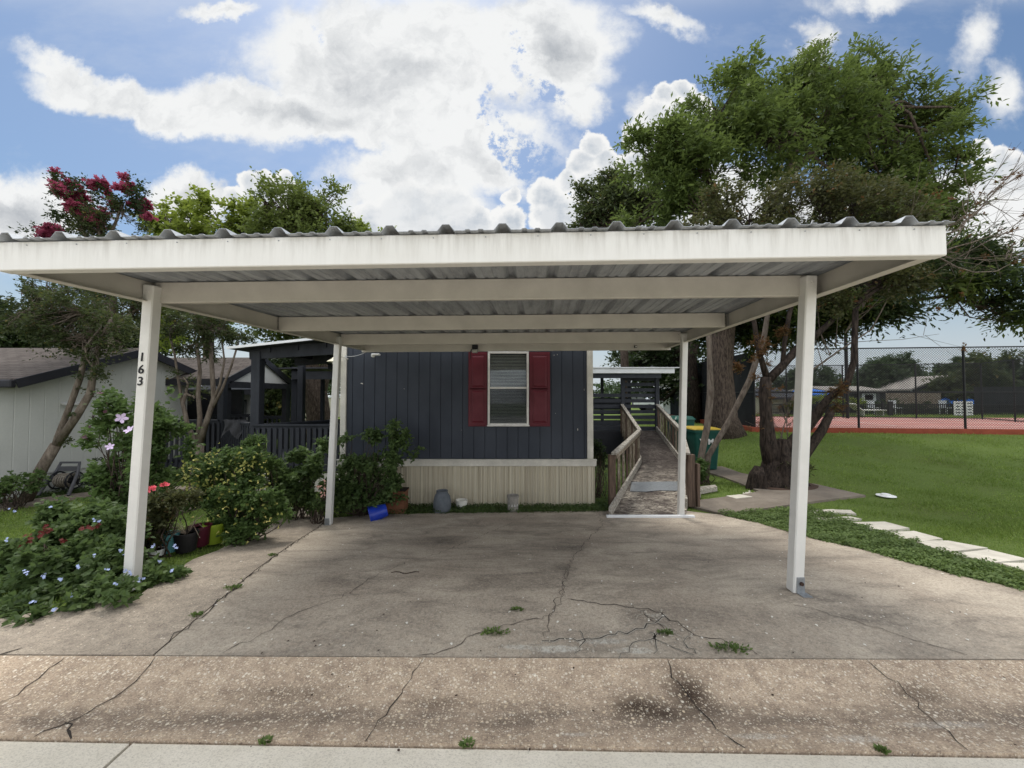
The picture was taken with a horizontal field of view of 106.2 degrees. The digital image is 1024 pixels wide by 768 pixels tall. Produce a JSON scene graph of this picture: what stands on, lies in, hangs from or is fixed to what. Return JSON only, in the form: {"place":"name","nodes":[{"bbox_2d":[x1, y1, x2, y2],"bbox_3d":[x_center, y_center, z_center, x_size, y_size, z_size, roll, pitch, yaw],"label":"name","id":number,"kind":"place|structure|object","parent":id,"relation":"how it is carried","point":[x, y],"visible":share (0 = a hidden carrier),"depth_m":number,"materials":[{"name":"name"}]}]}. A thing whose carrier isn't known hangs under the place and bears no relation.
{"place":"outdoors","nodes":[
{"label":"outdoors","id":0,"kind":"place"},
{"bbox_2d":[0,741,128,767],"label":"street","id":1,"kind":"structure","parent":0,"point":[52,755],"depth_m":1.73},
{"bbox_2d":[0,486,195,511],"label":"path","id":2,"kind":"structure","parent":0,"point":[75,495],"depth_m":7.42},
{"bbox_2d":[37,461,90,495],"bbox_3d":[-9.092,1.911,7.849,0.660,0.631,0.490,0,-2,0],"label":"hose reel","id":3,"kind":"object","parent":2,"relation":"on","point":[63,479],"visible":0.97,"depth_m":7.80,"materials":[{"name":"black plastic"}]},
{"bbox_2d":[0,397,1023,616],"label":"ground","id":4,"kind":"structure","parent":0,"point":[865,442],"depth_m":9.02,"materials":[{"name":"plant"}]},
{"bbox_2d":[0,298,50,347],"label":"background tree","id":5,"kind":"object","parent":4,"relation":"on","point":[5,339],"visible":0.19,"depth_m":24.48,"materials":[{"name":"green plant"}]},
{"bbox_2d":[0,468,50,510],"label":"shrub","id":6,"kind":"object","parent":4,"relation":"on","point":[8,485],"visible":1,"depth_m":6.81,"materials":[{"name":"green plant"}]},
{"bbox_2d":[0,291,80,347],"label":"background tree","id":7,"kind":"object","parent":4,"relation":"on","point":[17,345],"visible":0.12,"depth_m":25.40,"materials":[{"name":"green plant"}]},
{"bbox_2d":[0,275,140,502],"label":"crepe myrtle","id":8,"kind":"object","parent":4,"relation":"on","point":[46,309],"visible":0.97,"depth_m":7.14,"materials":[{"name":"green plant"}]},
{"bbox_2d":[0,482,150,503],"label":"ground cover","id":9,"kind":"object","parent":4,"relation":"on","point":[46,494],"visible":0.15,"depth_m":7.87,"materials":[{"name":"green plant"}]},
{"bbox_2d":[9,166,169,349],"bbox_3d":[-9.926,-1.479,9.194,3.756,7.494,1.395,0,-2,0],"label":"crepe myrtle","id":10,"kind":"object","parent":4,"relation":"on","point":[82,212],"visible":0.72,"depth_m":9.19,"materials":[{"name":"green plant"}]},
{"bbox_2d":[80,457,106,499],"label":"shrub","id":11,"kind":"object","parent":4,"relation":"on","point":[92,484],"visible":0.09,"depth_m":7.44,"materials":[{"name":"green plant"}]},
{"bbox_2d":[52,301,139,347],"bbox_3d":[-30.403,-1.827,28.294,5.386,9.232,4.962,-1,-2,27],"label":"background tree","id":12,"kind":"object","parent":4,"relation":"on","point":[135,343],"visible":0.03,"depth_m":28.36,"materials":[{"name":"green plant"}]},
{"bbox_2d":[0,493,193,627],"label":"plumbago bush","id":13,"kind":"object","parent":4,"relation":"on","point":[76,555],"visible":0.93,"depth_m":3.27,"materials":[{"name":"green plant"}]},
{"bbox_2d":[0,348,217,501],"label":"neighbour house","id":14,"kind":"structure","parent":4,"relation":"on","point":[35,392],"depth_m":8.00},
{"bbox_2d":[70,385,205,529],"bbox_3d":[-4.807,1.022,4.886,1.536,2.040,1.082,0,-2,12],"label":"rose of sharon","id":15,"kind":"object","parent":4,"relation":"on","point":[113,475],"visible":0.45,"depth_m":4.82,"materials":[{"name":"green plant"}]},
{"bbox_2d":[148,546,164,557],"bbox_3d":[-3.826,1.811,4.141,0.151,0.070,0.151,0,-2,0],"label":"flower pot","id":16,"kind":"object","parent":4,"relation":"on","point":[160,551],"visible":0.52,"depth_m":4.12,"materials":[{"name":"ceramic"}]},
{"bbox_2d":[119,311,195,356],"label":"background tree","id":17,"kind":"object","parent":4,"relation":"on","point":[165,353],"visible":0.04,"depth_m":29.93,"materials":[{"name":"green plant"}]},
{"bbox_2d":[0,509,324,655],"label":"driveway strip","id":18,"kind":"object","parent":4,"relation":"on","point":[150,621],"visible":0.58,"depth_m":2.78,"materials":[{"name":"concrete"}]},
{"bbox_2d":[176,442,296,546],"bbox_3d":[-3.442,1.399,4.874,1.488,1.272,0.913,0,-2,0],"label":"yellow bush","id":19,"kind":"object","parent":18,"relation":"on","point":[228,486],"visible":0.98,"depth_m":4.75,"materials":[{"name":"green plant"}]},
{"bbox_2d":[264,435,328,519],"bbox_3d":[-3.451,1.501,6.126,1.117,1.343,0.722,0,-2,-10],"label":"broadleaf shrub","id":20,"kind":"object","parent":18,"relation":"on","point":[307,474],"visible":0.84,"depth_m":6.11,"materials":[{"name":"green plant"}]},
{"bbox_2d":[305,477,335,524],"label":"pink flowered shrub","id":21,"kind":"object","parent":18,"relation":"on","point":[317,505],"visible":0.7,"depth_m":5.86,"materials":[{"name":"green plant"}]},
{"bbox_2d":[160,530,179,553],"bbox_3d":[-3.829,1.769,4.298,0.188,0.209,0.188,0,-2,0],"label":"flower pot","id":22,"kind":"object","parent":4,"relation":"on","point":[171,549],"visible":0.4,"depth_m":4.25,"materials":[{"name":"ceramic"}]},
{"bbox_2d":[125,452,217,493],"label":"shrub","id":23,"kind":"object","parent":4,"relation":"on","point":[180,475],"visible":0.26,"depth_m":6.65,"materials":[{"name":"green plant"}]},
{"bbox_2d":[0,471,349,617],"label":"grass","id":24,"kind":"structure","parent":4,"relation":"on","point":[13,530],"depth_m":5.53,"materials":[{"name":"plant"}]},
{"bbox_2d":[144,482,206,558],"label":"rose bush","id":25,"kind":"object","parent":4,"relation":"on","point":[162,512],"visible":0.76,"depth_m":4.10,"materials":[{"name":"green plant"}]},
{"bbox_2d":[169,514,203,553],"bbox_3d":[-3.672,1.692,4.348,0.306,0.377,0.290,0,-2,0],"label":"flower pot","id":26,"kind":"object","parent":4,"relation":"on","point":[184,543],"visible":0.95,"depth_m":4.29,"materials":[{"name":"plastic"}]},
{"bbox_2d":[132,183,266,385],"bbox_3d":[-15.167,-3.421,18.969,6.723,11.906,4.376,0,-2,0],"label":"lime tree","id":27,"kind":"object","parent":4,"relation":"on","point":[193,224],"visible":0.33,"depth_m":18.29,"materials":[{"name":"green plant"}]},
{"bbox_2d":[186,522,212,547],"bbox_3d":[-3.737,1.809,4.597,0.246,0.235,0.246,0,-2,0],"label":"flower pot","id":28,"kind":"object","parent":4,"relation":"on","point":[204,538],"visible":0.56,"depth_m":4.57,"materials":[{"name":"plastic"}]},
{"bbox_2d":[158,308,262,486],"bbox_3d":[-6.827,-0.025,8.643,2.304,4.566,1.662,0,-2,0],"label":"crepe myrtle","id":29,"kind":"object","parent":4,"relation":"on","point":[205,328],"visible":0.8,"depth_m":8.52,"materials":[{"name":"green plant"}]},
{"bbox_2d":[202,521,225,544],"bbox_3d":[-3.664,1.831,4.739,0.242,0.242,0.242,0,-2,0],"label":"flower pot","id":30,"kind":"object","parent":4,"relation":"on","point":[214,539],"visible":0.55,"depth_m":4.67,"materials":[{"name":"plastic"}]},
{"bbox_2d":[188,385,250,437],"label":"back house","id":31,"kind":"structure","parent":4,"relation":"on","point":[247,392],"depth_m":14.07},
{"bbox_2d":[165,358,290,451],"bbox_3d":[-9.605,0.782,11.523,4.390,3.160,3.190,0,-2,0],"label":"neighbour carport","id":32,"kind":"object","parent":4,"relation":"on","point":[240,376],"visible":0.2,"depth_m":11.71,"materials":[{"name":"metal"}]},
{"bbox_2d":[158,338,340,491],"bbox_3d":[-6.395,0.708,11.668,6.795,3.355,7.635,0,-2,0],"label":"front porch","id":33,"kind":"object","parent":4,"relation":"on","point":[303,352],"visible":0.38,"depth_m":8.32,"materials":[{"name":"grey wood"}]},
{"bbox_2d":[221,420,247,438],"bbox_3d":[-6.147,1.007,8.526,0.609,0.430,0.089,0,-2,0],"label":"jacket","id":34,"kind":"object","parent":33,"relation":"hanging from","point":[233,426],"visible":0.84,"depth_m":8.52,"materials":[{"name":"fabric"}]},
{"bbox_2d":[233,430,287,522],"bbox_3d":[-3.894,1.425,5.889,0.882,1.449,0.581,-1,-2,24],"label":"leafy weed","id":35,"kind":"object","parent":4,"relation":"on","point":[254,441],"visible":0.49,"depth_m":5.85,"materials":[{"name":"green plant"}]},
{"bbox_2d":[264,359,327,431],"bbox_3d":[-13.653,1.183,21.822,4.763,5.492,4.987,-1,-2,42],"label":"background tree","id":36,"kind":"object","parent":4,"relation":"on","point":[272,405],"visible":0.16,"depth_m":21.14,"materials":[{"name":"green plant"}]},
{"bbox_2d":[265,336,331,421],"bbox_3d":[-12.804,-0.443,22.996,5.838,6.170,4.214,-1,-2,26],"label":"background tree","id":37,"kind":"object","parent":4,"relation":"on","point":[285,362],"visible":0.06,"depth_m":21.99,"materials":[{"name":"green plant"}]},
{"bbox_2d":[229,166,370,441],"bbox_3d":[-8.898,-3.698,16.126,6.145,12.332,5.786,0,-2,0],"label":"broadleaf tree","id":38,"kind":"object","parent":4,"relation":"on","point":[302,210],"visible":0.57,"depth_m":16.53,"materials":[{"name":"green plant"}]},
{"bbox_2d":[302,418,426,516],"bbox_3d":[-2.409,1.390,6.436,1.852,1.648,1.012,0,-2,15],"label":"bush","id":39,"kind":"object","parent":4,"relation":"on","point":[353,494],"visible":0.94,"depth_m":6.34,"materials":[{"name":"green plant"}]},
{"bbox_2d":[353,215,395,231],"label":"young tree","id":40,"kind":"object","parent":4,"relation":"on","point":[364,229],"visible":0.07,"depth_m":20.73,"materials":[{"name":"green plant"}]},
{"bbox_2d":[336,346,596,506],"bbox_3d":[-0.835,0.463,15.623,4.930,4.080,17.300,0,-2,0],"label":"mobile home","id":41,"kind":"object","parent":4,"relation":"on","point":[489,427],"visible":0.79,"depth_m":7.08,"materials":[{"name":"wood"}]},
{"bbox_2d":[487,351,528,425],"bbox_3d":[-0.068,0.088,7.058,0.772,1.370,0.100,0,-2,0],"label":"window","id":42,"kind":"structure","parent":41,"relation":"in","point":[493,388],"depth_m":7.08,"materials":[{"name":"glass"}]},
{"bbox_2d":[388,498,608,514],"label":"ground cover","id":43,"kind":"object","parent":4,"relation":"on","point":[429,510],"visible":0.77,"depth_m":6.72,"materials":[{"name":"green plant"}]},
{"bbox_2d":[386,487,408,513],"bbox_3d":[-1.969,1.997,6.600,0.330,0.385,0.312,0,-2,0],"label":"plant pot","id":44,"kind":"object","parent":43,"relation":"on","point":[401,506],"visible":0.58,"depth_m":6.46,"materials":[{"name":"ceramic"}]},
{"bbox_2d":[433,489,450,512],"bbox_3d":[-1.201,2.006,6.613,0.311,0.353,0.311,0,-2,0],"label":"urn","id":45,"kind":"object","parent":43,"relation":"on","point":[442,501],"visible":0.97,"depth_m":6.51,"materials":[{"name":"ceramic"}]},
{"bbox_2d":[455,498,467,508],"bbox_3d":[-0.897,2.130,6.837,0.216,0.141,0.216,0,-2,0],"label":"bowl","id":46,"kind":"object","parent":43,"relation":"on","point":[460,502],"visible":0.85,"depth_m":6.77,"materials":[{"name":"ceramic"}]},
{"bbox_2d":[507,494,518,511],"bbox_3d":[0.016,2.052,6.643,0.210,0.266,0.210,0,-2,0],"label":"stone pot","id":47,"kind":"object","parent":43,"relation":"on","point":[512,500],"visible":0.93,"depth_m":6.56,"materials":[{"name":"stone"}]},
{"bbox_2d":[0,655,1023,758],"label":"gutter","id":48,"kind":"object","parent":4,"relation":"on","point":[934,708],"visible":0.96,"depth_m":2.03,"materials":[{"name":"concrete"}]},
{"bbox_2d":[258,734,273,744],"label":"weed clump","id":49,"kind":"object","parent":48,"relation":"on","point":[261,740],"visible":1,"depth_m":1.78,"materials":[{"name":"green plant"}]},
{"bbox_2d":[458,736,475,748],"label":"weed clump","id":50,"kind":"object","parent":48,"relation":"on","point":[463,744],"visible":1,"depth_m":1.76,"materials":[{"name":"green plant"}]},
{"bbox_2d":[873,743,891,754],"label":"weed clump","id":51,"kind":"object","parent":48,"relation":"on","point":[880,747],"visible":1,"depth_m":1.73,"materials":[{"name":"green plant"}]},
{"bbox_2d":[189,363,939,398],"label":"distant woods","id":52,"kind":"object","parent":4,"relation":"on","point":[610,388],"visible":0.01,"depth_m":79.24,"materials":[{"name":"green plant"}]},
{"bbox_2d":[593,438,607,498],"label":"shrub","id":53,"kind":"object","parent":4,"relation":"on","point":[601,456],"visible":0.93,"depth_m":7.63,"materials":[{"name":"green plant"}]},
{"bbox_2d":[595,455,628,509],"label":"ground cover","id":54,"kind":"object","parent":4,"relation":"on","point":[605,473],"visible":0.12,"depth_m":9.22,"materials":[{"name":"green plant"}]},
{"bbox_2d":[565,159,687,397],"bbox_3d":[5.371,-4.168,18.399,6.453,13.367,3.913,0,-2,17],"label":"green tree","id":55,"kind":"object","parent":4,"relation":"on","point":[596,209],"visible":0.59,"depth_m":18.20,"materials":[{"name":"green plant"}]},
{"bbox_2d":[593,367,679,453],"bbox_3d":[3.909,0.890,14.651,3.256,3.053,3.960,0,-2,0],"label":"side porch","id":56,"kind":"object","parent":4,"relation":"on","point":[608,433],"visible":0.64,"depth_m":12.99,"materials":[{"name":"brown wood"}]},
{"bbox_2d":[633,397,662,409],"bbox_3d":[12.870,1.608,32.843,4.450,1.418,1.770,0,-2,0],"label":"parked car","id":57,"kind":"object","parent":4,"relation":"on","point":[661,405],"visible":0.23,"depth_m":31.97,"materials":[{"name":"white metal"}]},
{"bbox_2d":[606,404,699,517],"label":"wheelchair ramp","id":58,"kind":"structure","parent":4,"relation":"on","point":[648,488],"depth_m":7.98,"materials":[{"name":"wood"}]},
{"bbox_2d":[602,341,706,422],"bbox_3d":[8.472,-0.898,23.415,6.342,6.681,10.132,0,-2,0],"label":"shade tree","id":59,"kind":"object","parent":4,"relation":"on","point":[654,358],"visible":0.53,"depth_m":21.56,"materials":[{"name":"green plant"}]},
{"bbox_2d":[668,415,695,451],"bbox_3d":[5.075,1.575,11.562,0.640,1.225,0.700,0,-2,0],"label":"wheelie bin","id":60,"kind":"object","parent":4,"relation":"on","point":[690,420],"visible":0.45,"depth_m":11.28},
{"bbox_2d":[686,426,720,468],"bbox_3d":[4.953,1.672,10.088,0.722,1.105,0.802,0,-2,0],"label":"wheelie bin","id":61,"kind":"object","parent":4,"relation":"on","point":[693,435],"visible":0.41,"depth_m":9.75,"materials":[{"name":"plastic"}]},
{"bbox_2d":[695,457,714,484],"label":"shrub","id":62,"kind":"object","parent":4,"relation":"on","point":[703,463],"visible":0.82,"depth_m":8.63,"materials":[{"name":"green plant"}]},
{"bbox_2d":[700,485,717,493],"bbox_3d":[3.967,2.183,7.965,0.762,0.114,0.226,1,-2,-22],"label":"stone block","id":63,"kind":"object","parent":4,"relation":"on","point":[707,489],"visible":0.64,"depth_m":7.91,"materials":[{"name":"white stone"}]},
{"bbox_2d":[698,314,769,481],"bbox_3d":[5.239,-0.842,9.114,2.879,6.246,1.529,0,-2,0],"label":"crepe myrtle","id":64,"kind":"object","parent":4,"relation":"on","point":[708,419],"depth_m":8.95,"materials":[{"name":"brown plant"}]},
{"bbox_2d":[755,388,793,413],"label":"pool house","id":65,"kind":"structure","parent":4,"relation":"on","point":[756,389],"depth_m":27.06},
{"bbox_2d":[767,483,818,489],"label":"soil","id":66,"kind":"structure","parent":4,"relation":"on","point":[812,486],"depth_m":7.85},
{"bbox_2d":[773,368,829,389],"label":"background tree","id":67,"kind":"object","parent":4,"relation":"on","point":[788,378],"visible":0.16,"depth_m":44.63,"materials":[{"name":"green plant"}]},
{"bbox_2d":[606,31,1023,439],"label":"pecan tree","id":68,"kind":"object","parent":4,"relation":"on","point":[854,105],"visible":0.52,"depth_m":12.98,"materials":[{"name":"green plant"}]},
{"bbox_2d":[680,158,957,489],"bbox_3d":[6.309,-1.279,8.221,5.540,7.228,2.510,0,-2,0],"label":"photinia tree","id":69,"kind":"object","parent":4,"relation":"on","point":[773,469],"visible":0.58,"depth_m":8.13,"materials":[{"name":"green plant"}]},
{"bbox_2d":[779,393,866,405],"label":"hedge","id":70,"kind":"object","parent":4,"relation":"on","point":[837,399],"visible":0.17,"depth_m":26.81,"materials":[{"name":"green plant"}]},
{"bbox_2d":[813,366,843,385],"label":"background tree","id":71,"kind":"object","parent":4,"relation":"on","point":[821,375],"visible":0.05,"depth_m":47.66,"materials":[{"name":"green plant"}]},
{"bbox_2d":[788,386,884,403],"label":"grey house","id":72,"kind":"structure","parent":4,"relation":"on","point":[861,396],"depth_m":33.48,"materials":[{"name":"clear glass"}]},
{"bbox_2d":[669,414,1023,434],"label":"curb","id":73,"kind":"structure","parent":4,"relation":"on","point":[934,431],"depth_m":13.64,"materials":[{"name":"concrete"}]},
{"bbox_2d":[670,346,1023,428],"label":"court fence","id":74,"kind":"object","parent":4,"relation":"on","point":[746,411],"visible":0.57,"depth_m":13.97,"materials":[{"name":"metal"}]},
{"bbox_2d":[844,333,849,417],"bbox_3d":[18.718,-1.544,21.404,0.900,7.105,0.459,0,-2,0],"label":"light pole","id":75,"kind":"object","parent":4,"relation":"on","point":[846,368],"visible":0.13,"depth_m":21.48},
{"bbox_2d":[849,403,886,415],"bbox_3d":[22.263,1.598,24.166,1.970,0.772,0.600,0,-2,0],"label":"sun lounger","id":76,"kind":"object","parent":4,"relation":"on","point":[855,407],"visible":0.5,"depth_m":24.08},
{"bbox_2d":[718,505,1023,590],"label":"ground cover","id":77,"kind":"object","parent":4,"relation":"on","point":[880,538],"visible":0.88,"depth_m":4.46,"materials":[{"name":"green plant"}]},
{"bbox_2d":[850,522,909,531],"bbox_3d":[5.136,2.003,5.347,0.524,0.105,0.585,0,-2,8],"label":"paver","id":78,"kind":"object","parent":4,"relation":"on","point":[885,526],"visible":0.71,"depth_m":5.33,"materials":[{"name":"concrete"}]},
{"bbox_2d":[851,357,918,388],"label":"background tree","id":79,"kind":"object","parent":4,"relation":"on","point":[877,376],"visible":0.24,"depth_m":35.50,"materials":[{"name":"green plant"}]},
{"bbox_2d":[746,142,1023,442],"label":"crepe myrtle","id":80,"kind":"object","parent":4,"relation":"on","point":[971,215],"visible":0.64,"depth_m":8.64,"materials":[{"name":"green plant"}]},
{"bbox_2d":[756,416,1023,428],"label":"court","id":81,"kind":"object","parent":4,"relation":"on","point":[910,424],"visible":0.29,"depth_m":17.59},
{"bbox_2d":[756,418,1019,428],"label":"court lines","id":82,"kind":"object","parent":81,"relation":"on","point":[910,422],"visible":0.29,"depth_m":16.93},
{"bbox_2d":[759,401,1023,414],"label":"iron fence","id":83,"kind":"object","parent":4,"relation":"on","point":[923,412],"visible":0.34,"depth_m":24.95,"materials":[{"name":"metal"}]},
{"bbox_2d":[779,387,1023,411],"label":"windscreen","id":84,"kind":"object","parent":83,"relation":"attached to","point":[993,396],"visible":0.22,"depth_m":25.09,"materials":[{"name":"fabric"}]},
{"bbox_2d":[860,350,925,376],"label":"background tree","id":85,"kind":"object","parent":4,"relation":"on","point":[903,359],"visible":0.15,"depth_m":41.17,"materials":[{"name":"green plant"}]},
{"bbox_2d":[876,375,947,403],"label":"grey house","id":86,"kind":"structure","parent":4,"relation":"on","point":[913,386],"depth_m":33.25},
{"bbox_2d":[886,393,940,409],"bbox_3d":[29.608,1.348,28.374,4.045,1.518,0.030,0,-2,0],"label":"wooden fence","id":87,"kind":"object","parent":4,"relation":"on","point":[908,398],"visible":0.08,"depth_m":28.37,"materials":[{"name":"brown wood"}]},
{"bbox_2d":[893,531,942,542],"bbox_3d":[5.002,1.919,4.799,0.561,0.109,0.519,0,-2,0],"label":"paver","id":88,"kind":"object","parent":4,"relation":"on","point":[919,535],"visible":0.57,"depth_m":4.80,"materials":[{"name":"concrete"}]},
{"bbox_2d":[864,398,1022,413],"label":"hedge","id":89,"kind":"object","parent":4,"relation":"on","point":[914,407],"visible":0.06,"depth_m":27.40,"materials":[{"name":"green plant"}]},
{"bbox_2d":[932,355,968,374],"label":"background tree","id":90,"kind":"object","parent":4,"relation":"on","point":[954,360],"visible":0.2,"depth_m":59.47,"materials":[{"name":"green plant"}]},
{"bbox_2d":[917,540,987,552],"bbox_3d":[4.960,1.855,4.381,0.584,0.092,0.457,0,-2,0],"label":"paver","id":91,"kind":"object","parent":4,"relation":"on","point":[955,546],"visible":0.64,"depth_m":4.35,"materials":[{"name":"concrete"}]},
{"bbox_2d":[953,401,972,415],"bbox_3d":[29.053,1.743,24.754,1.200,1.250,0.055,0,-2,0],"label":"pool sign","id":92,"kind":"object","parent":4,"relation":"on","point":[954,402],"visible":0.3,"depth_m":24.75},
{"bbox_2d":[917,348,1023,411],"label":"background tree","id":93,"kind":"object","parent":4,"relation":"on","point":[972,368],"visible":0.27,"depth_m":29.39,"materials":[{"name":"green plant"}]},
{"bbox_2d":[946,349,1023,385],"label":"background tree","id":94,"kind":"object","parent":4,"relation":"on","point":[1007,358],"visible":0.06,"depth_m":32.95,"materials":[{"name":"green plant"}]},
{"bbox_2d":[954,549,1023,562],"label":"paver","id":95,"kind":"object","parent":4,"relation":"on","point":[1000,557],"visible":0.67,"depth_m":3.98,"materials":[{"name":"concrete"}]},
{"bbox_2d":[998,352,1023,386],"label":"background tree","id":96,"kind":"object","parent":4,"relation":"on","point":[1020,376],"visible":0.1,"depth_m":31.94,"materials":[{"name":"green plant"}]},
{"bbox_2d":[1000,563,1023,570],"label":"paver","id":97,"kind":"object","parent":4,"relation":"on","point":[1020,565],"visible":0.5,"depth_m":3.73,"materials":[{"name":"concrete"}]},
{"bbox_2d":[0,0,1023,394],"label":"sky","id":98,"kind":"structure","parent":0,"point":[460,114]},
{"bbox_2d":[107,744,1023,767],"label":"street","id":99,"kind":"structure","parent":0,"point":[178,756],"depth_m":1.70,"materials":[{"name":"concrete"}]},
{"bbox_2d":[154,511,1023,659],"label":"driveway","id":100,"kind":"structure","parent":0,"point":[496,576],"depth_m":3.04,"materials":[{"name":"concrete"}]},
{"bbox_2d":[367,504,387,520],"bbox_3d":[-2.143,2.078,6.141,0.319,0.299,0.292,1,-2,-24],"label":"bucket","id":101,"kind":"object","parent":100,"relation":"on","point":[379,512],"visible":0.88,"depth_m":6.05,"materials":[{"name":"blue plastic"}]},
{"bbox_2d":[0,216,954,597],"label":"carport","id":102,"kind":"object","parent":100,"relation":"on","point":[562,286],"visible":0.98,"depth_m":3.08,"materials":[{"name":"paint"}]},
{"bbox_2d":[480,626,509,635],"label":"weed clump","id":103,"kind":"object","parent":100,"relation":"on","point":[489,630],"visible":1,"depth_m":2.56,"materials":[{"name":"green plant"}]},
{"bbox_2d":[202,523,968,645],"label":"fallen petals","id":104,"kind":"object","parent":100,"relation":"on","point":[574,614],"visible":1,"depth_m":2.75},
{"bbox_2d":[199,570,1015,757],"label":"fallen leaves","id":105,"kind":"object","parent":100,"relation":"on","point":[515,674],"visible":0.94,"depth_m":2.19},
{"bbox_2d":[492,605,727,655],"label":"concrete chips","id":106,"kind":"object","parent":100,"relation":"on","point":[580,642],"visible":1,"depth_m":2.44,"materials":[{"name":"concrete"}]},
{"bbox_2d":[708,641,752,654],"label":"weed clump","id":107,"kind":"object","parent":100,"relation":"on","point":[734,646],"visible":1,"depth_m":2.40,"materials":[{"name":"green plant"}]},
{"bbox_2d":[689,466,865,514],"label":"path","id":108,"kind":"structure","parent":0,"point":[766,499],"depth_m":7.24,"materials":[{"name":"concrete"}]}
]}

